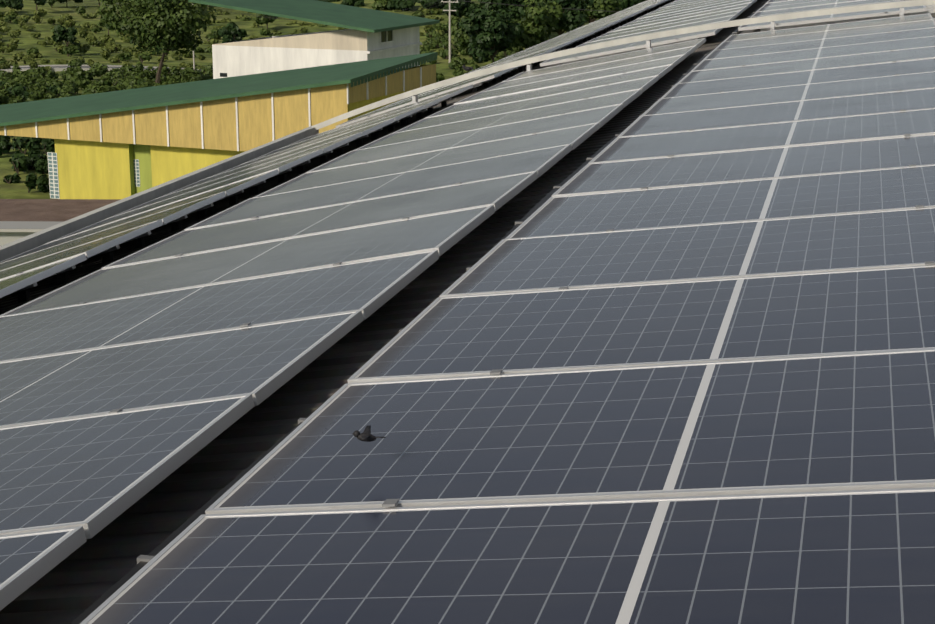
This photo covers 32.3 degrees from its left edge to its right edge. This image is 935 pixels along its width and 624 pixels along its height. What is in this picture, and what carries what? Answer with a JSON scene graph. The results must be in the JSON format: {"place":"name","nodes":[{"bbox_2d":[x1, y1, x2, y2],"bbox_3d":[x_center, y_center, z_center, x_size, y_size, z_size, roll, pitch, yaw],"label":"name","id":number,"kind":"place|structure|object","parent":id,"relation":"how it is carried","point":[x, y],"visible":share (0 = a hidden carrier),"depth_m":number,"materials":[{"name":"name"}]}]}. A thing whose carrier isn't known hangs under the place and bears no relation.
{"place":"outdoors","nodes":[
{"label":"outdoors","id":0,"kind":"place"},
{"bbox_2d":[0,125,318,261],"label":"eave cable tray","id":1,"kind":"object","parent":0,"point":[30,242],"visible":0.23,"depth_m":13.92,"materials":[{"name":"silver metal"}]},
{"bbox_2d":[0,0,621,198],"bbox_3d":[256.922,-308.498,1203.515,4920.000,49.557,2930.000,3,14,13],"label":"bushes","id":2,"kind":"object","parent":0,"point":[25,43],"depth_m":177.94,"materials":[{"name":"green plant"}]},
{"bbox_2d":[0,0,23,9],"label":"tree","id":3,"kind":"object","parent":2,"relation":"on","point":[15,4],"visible":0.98,"depth_m":202.38,"materials":[{"name":"green plant"}]},
{"bbox_2d":[0,81,60,192],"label":"shrubs","id":4,"kind":"object","parent":2,"relation":"on","point":[33,160],"visible":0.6,"depth_m":91.47,"materials":[{"name":"green plant"}]},
{"bbox_2d":[34,0,46,11],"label":"tree","id":5,"kind":"object","parent":2,"relation":"on","point":[40,2],"visible":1,"depth_m":207.75,"materials":[{"name":"green plant"}]},
{"bbox_2d":[45,0,58,7],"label":"tree","id":6,"kind":"object","parent":2,"relation":"on","point":[51,2],"visible":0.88,"depth_m":216.90,"materials":[{"name":"green plant"}]},
{"bbox_2d":[0,199,120,245],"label":"roof","id":7,"kind":"structure","parent":2,"relation":"on","point":[20,218],"depth_m":64.08,"materials":[{"name":"brown metal"}]},
{"bbox_2d":[51,25,76,55],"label":"tree","id":8,"kind":"object","parent":2,"relation":"on","point":[62,33],"depth_m":161.02,"materials":[{"name":"green plant"}]},
{"bbox_2d":[59,0,82,6],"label":"tree","id":9,"kind":"object","parent":2,"relation":"on","point":[75,1],"visible":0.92,"depth_m":220.02,"materials":[{"name":"green plant"}]},
{"bbox_2d":[2,65,200,72],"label":"road with kerbs","id":10,"kind":"structure","parent":2,"relation":"on","point":[55,68],"depth_m":148.62,"materials":[{"name":"grey concrete"}]},
{"bbox_2d":[0,64,212,104],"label":"shrubs below road","id":11,"kind":"object","parent":2,"relation":"on","point":[38,81],"visible":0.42,"depth_m":130.61,"materials":[{"name":"green plant"}]},
{"bbox_2d":[98,11,116,34],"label":"tree","id":12,"kind":"object","parent":2,"relation":"on","point":[102,23],"depth_m":182.76,"materials":[{"name":"green plant"}]},
{"bbox_2d":[100,0,128,4],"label":"tree line","id":13,"kind":"object","parent":2,"relation":"on","point":[112,0],"visible":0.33,"depth_m":228.95,"materials":[{"name":"green plant"}]},
{"bbox_2d":[96,0,217,83],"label":"tree by road","id":14,"kind":"object","parent":2,"relation":"on","point":[164,25],"visible":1,"depth_m":127.54,"materials":[{"name":"green plant"}]},
{"bbox_2d":[192,4,194,68],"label":"utility pole","id":15,"kind":"object","parent":2,"relation":"on","point":[193,58],"depth_m":149.86,"materials":[{"name":"grey concrete"}]},
{"bbox_2d":[0,64,435,198],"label":"yellow workshop walls","id":16,"kind":"structure","parent":2,"relation":"on","point":[120,155],"depth_m":74.12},
{"bbox_2d":[0,52,437,125],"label":"roof","id":17,"kind":"structure","parent":16,"relation":"on","point":[166,95],"depth_m":76.83,"materials":[{"name":"green metal"}]},
{"bbox_2d":[0,6,444,72],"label":"field shrubs","id":18,"kind":"object","parent":2,"relation":"on","point":[107,48],"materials":[{"name":"green plant"}]},
{"bbox_2d":[217,22,246,42],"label":"tree","id":19,"kind":"object","parent":2,"relation":"on","point":[231,32],"depth_m":170.35,"materials":[{"name":"green plant"}]},
{"bbox_2d":[255,13,277,28],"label":"tree","id":20,"kind":"object","parent":2,"relation":"on","point":[262,20],"depth_m":195.93,"materials":[{"name":"green plant"}]},
{"bbox_2d":[212,26,421,78],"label":"white house walls","id":21,"kind":"structure","parent":2,"relation":"on","point":[271,54],"depth_m":101.31,"materials":[{"name":"white paint"}]},
{"bbox_2d":[188,0,439,32],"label":"roof","id":22,"kind":"structure","parent":21,"relation":"on","point":[346,16],"depth_m":102.25,"materials":[{"name":"green metal"}]},
{"bbox_2d":[341,0,364,6],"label":"tree","id":23,"kind":"object","parent":2,"relation":"on","point":[358,3],"visible":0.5,"depth_m":217.85,"materials":[{"name":"green plant"}]},
{"bbox_2d":[371,0,393,9],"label":"tree","id":24,"kind":"object","parent":2,"relation":"on","point":[377,4],"visible":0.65,"depth_m":212.14,"materials":[{"name":"green plant"}]},
{"bbox_2d":[386,0,416,10],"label":"tree","id":25,"kind":"object","parent":2,"relation":"on","point":[401,4],"visible":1,"depth_m":210.91,"materials":[{"name":"green plant"}]},
{"bbox_2d":[417,0,445,8],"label":"tree","id":26,"kind":"object","parent":2,"relation":"on","point":[427,2],"visible":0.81,"depth_m":206.79,"materials":[{"name":"green plant"}]},
{"bbox_2d":[441,0,458,61],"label":"utility pole","id":27,"kind":"object","parent":2,"relation":"on","point":[450,10],"visible":0.92,"depth_m":154.72,"materials":[{"name":"grey concrete"}]},
{"bbox_2d":[208,0,447,19],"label":"wire","id":28,"kind":"object","parent":27,"relation":"attached to","point":[293,19],"visible":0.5,"depth_m":150.87,"materials":[{"name":"grey"}]},
{"bbox_2d":[219,0,439,19],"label":"wire","id":29,"kind":"object","parent":27,"relation":"attached to","point":[289,19],"visible":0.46,"depth_m":151.53,"materials":[{"name":"grey"}]},
{"bbox_2d":[215,0,456,18],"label":"wire","id":30,"kind":"object","parent":27,"relation":"attached to","point":[284,18],"visible":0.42,"depth_m":150.25,"materials":[{"name":"grey"}]},
{"bbox_2d":[451,0,609,11],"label":"power line","id":31,"kind":"object","parent":27,"relation":"attached to","point":[527,6],"visible":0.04,"depth_m":155.83,"materials":[{"name":"grey"}]},
{"bbox_2d":[455,0,614,11],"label":"power line","id":32,"kind":"object","parent":27,"relation":"attached to","point":[532,6],"visible":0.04,"depth_m":155.71,"materials":[{"name":"grey"}]},
{"bbox_2d":[460,0,618,11],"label":"power line","id":33,"kind":"object","parent":27,"relation":"attached to","point":[526,5],"visible":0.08,"depth_m":155.12,"materials":[{"name":"grey"}]},
{"bbox_2d":[440,0,479,18],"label":"tree clump","id":34,"kind":"object","parent":2,"relation":"on","point":[462,8],"visible":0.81,"depth_m":188.52,"materials":[{"name":"green plant"}]},
{"bbox_2d":[445,16,475,56],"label":"tree clump","id":35,"kind":"object","parent":2,"relation":"on","point":[460,37],"visible":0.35,"depth_m":158.83,"materials":[{"name":"green plant"}]},
{"bbox_2d":[0,0,934,623],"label":"roof","id":36,"kind":"structure","parent":2,"relation":"on","point":[70,588],"depth_m":4.98,"materials":[{"name":"black metal"}]},
{"bbox_2d":[0,84,472,302],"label":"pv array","id":37,"kind":"object","parent":36,"relation":"on","point":[21,273],"visible":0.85,"depth_m":11.42,"materials":[{"name":"glass"}]},
{"bbox_2d":[0,38,705,610],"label":"solar panels","id":38,"kind":"object","parent":36,"relation":"on","point":[126,382],"visible":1,"depth_m":6.15,"materials":[{"name":"grey glass"}]},
{"bbox_2d":[70,5,763,623],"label":"mounting rail","id":39,"kind":"object","parent":36,"relation":"on","point":[104,597],"visible":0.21,"depth_m":3.82,"materials":[{"name":"black plastic"}]},
{"bbox_2d":[137,0,768,563],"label":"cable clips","id":40,"kind":"object","parent":36,"relation":"on","point":[143,558],"visible":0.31,"depth_m":4.43,"materials":[{"name":"grey metal"}]},
{"bbox_2d":[336,0,674,127],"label":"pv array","id":41,"kind":"object","parent":36,"relation":"on","point":[562,41],"visible":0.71,"depth_m":24.30,"materials":[{"name":"glass"}]},
{"bbox_2d":[80,13,934,623],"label":"solar panels","id":42,"kind":"object","parent":36,"relation":"on","point":[668,357],"visible":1,"depth_m":3.80,"materials":[{"name":"blue glass"}]},
{"bbox_2d":[540,0,756,66],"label":"solar panels","id":43,"kind":"object","parent":36,"relation":"on","point":[676,14],"visible":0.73,"depth_m":21.37,"materials":[{"name":"glass"}]},
{"bbox_2d":[412,8,903,102],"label":"cable tray stands","id":44,"kind":"object","parent":36,"relation":"on","point":[529,66],"visible":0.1,"depth_m":17.23,"materials":[{"name":"metal"}]},
{"bbox_2d":[738,0,934,31],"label":"solar panels","id":45,"kind":"object","parent":36,"relation":"on","point":[772,7],"visible":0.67,"depth_m":17.71,"materials":[{"name":"glass"}]},
{"bbox_2d":[458,5,524,62],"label":"tree clump","id":46,"kind":"object","parent":2,"relation":"on","point":[492,33],"visible":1,"depth_m":144.29,"materials":[{"name":"green plant"}]},
{"bbox_2d":[421,23,576,81],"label":"shrubs","id":47,"kind":"object","parent":2,"relation":"on","point":[435,39],"visible":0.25,"depth_m":160.51,"materials":[{"name":"green plant"}]},
{"bbox_2d":[478,0,542,22],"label":"tree clump","id":48,"kind":"object","parent":2,"relation":"on","point":[518,12],"visible":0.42,"depth_m":172.99,"materials":[{"name":"green plant"}]},
{"bbox_2d":[488,0,562,51],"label":"tree clump","id":49,"kind":"object","parent":2,"relation":"on","point":[538,21],"visible":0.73,"depth_m":149.52,"materials":[{"name":"green plant"}]},
{"bbox_2d":[542,0,593,35],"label":"tree clump","id":50,"kind":"object","parent":2,"relation":"on","point":[571,19],"visible":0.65,"depth_m":161.56,"materials":[{"name":"green plant"}]},
{"bbox_2d":[580,0,621,24],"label":"tree clump","id":51,"kind":"object","parent":2,"relation":"on","point":[607,5],"visible":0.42,"depth_m":179.28,"materials":[{"name":"green plant"}]},
{"bbox_2d":[616,0,646,9],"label":"tree clump","id":52,"kind":"object","parent":2,"relation":"on","point":[625,4],"visible":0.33,"depth_m":203.97,"materials":[{"name":"green plant"}]},
{"bbox_2d":[352,425,385,441],"bbox_3d":[-0.223,0.273,3.556,0.070,0.025,0.080,-10,17,-36],"label":"flying bird","id":53,"kind":"object","parent":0,"point":[366,435],"visible":1,"depth_m":3.55},
{"bbox_2d":[312,0,934,129],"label":"cable tray cross","id":54,"kind":"object","parent":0,"point":[746,21],"visible":1,"depth_m":17.25,"materials":[{"name":"silver metal"}]},
{"bbox_2d":[462,65,473,73],"bbox_3d":[0.006,-2.676,17.799,0.194,0.092,0.059,13,19,42],"label":"perched bird","id":55,"kind":"object","parent":54,"relation":"on","point":[466,68],"visible":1,"depth_m":17.79}
]}

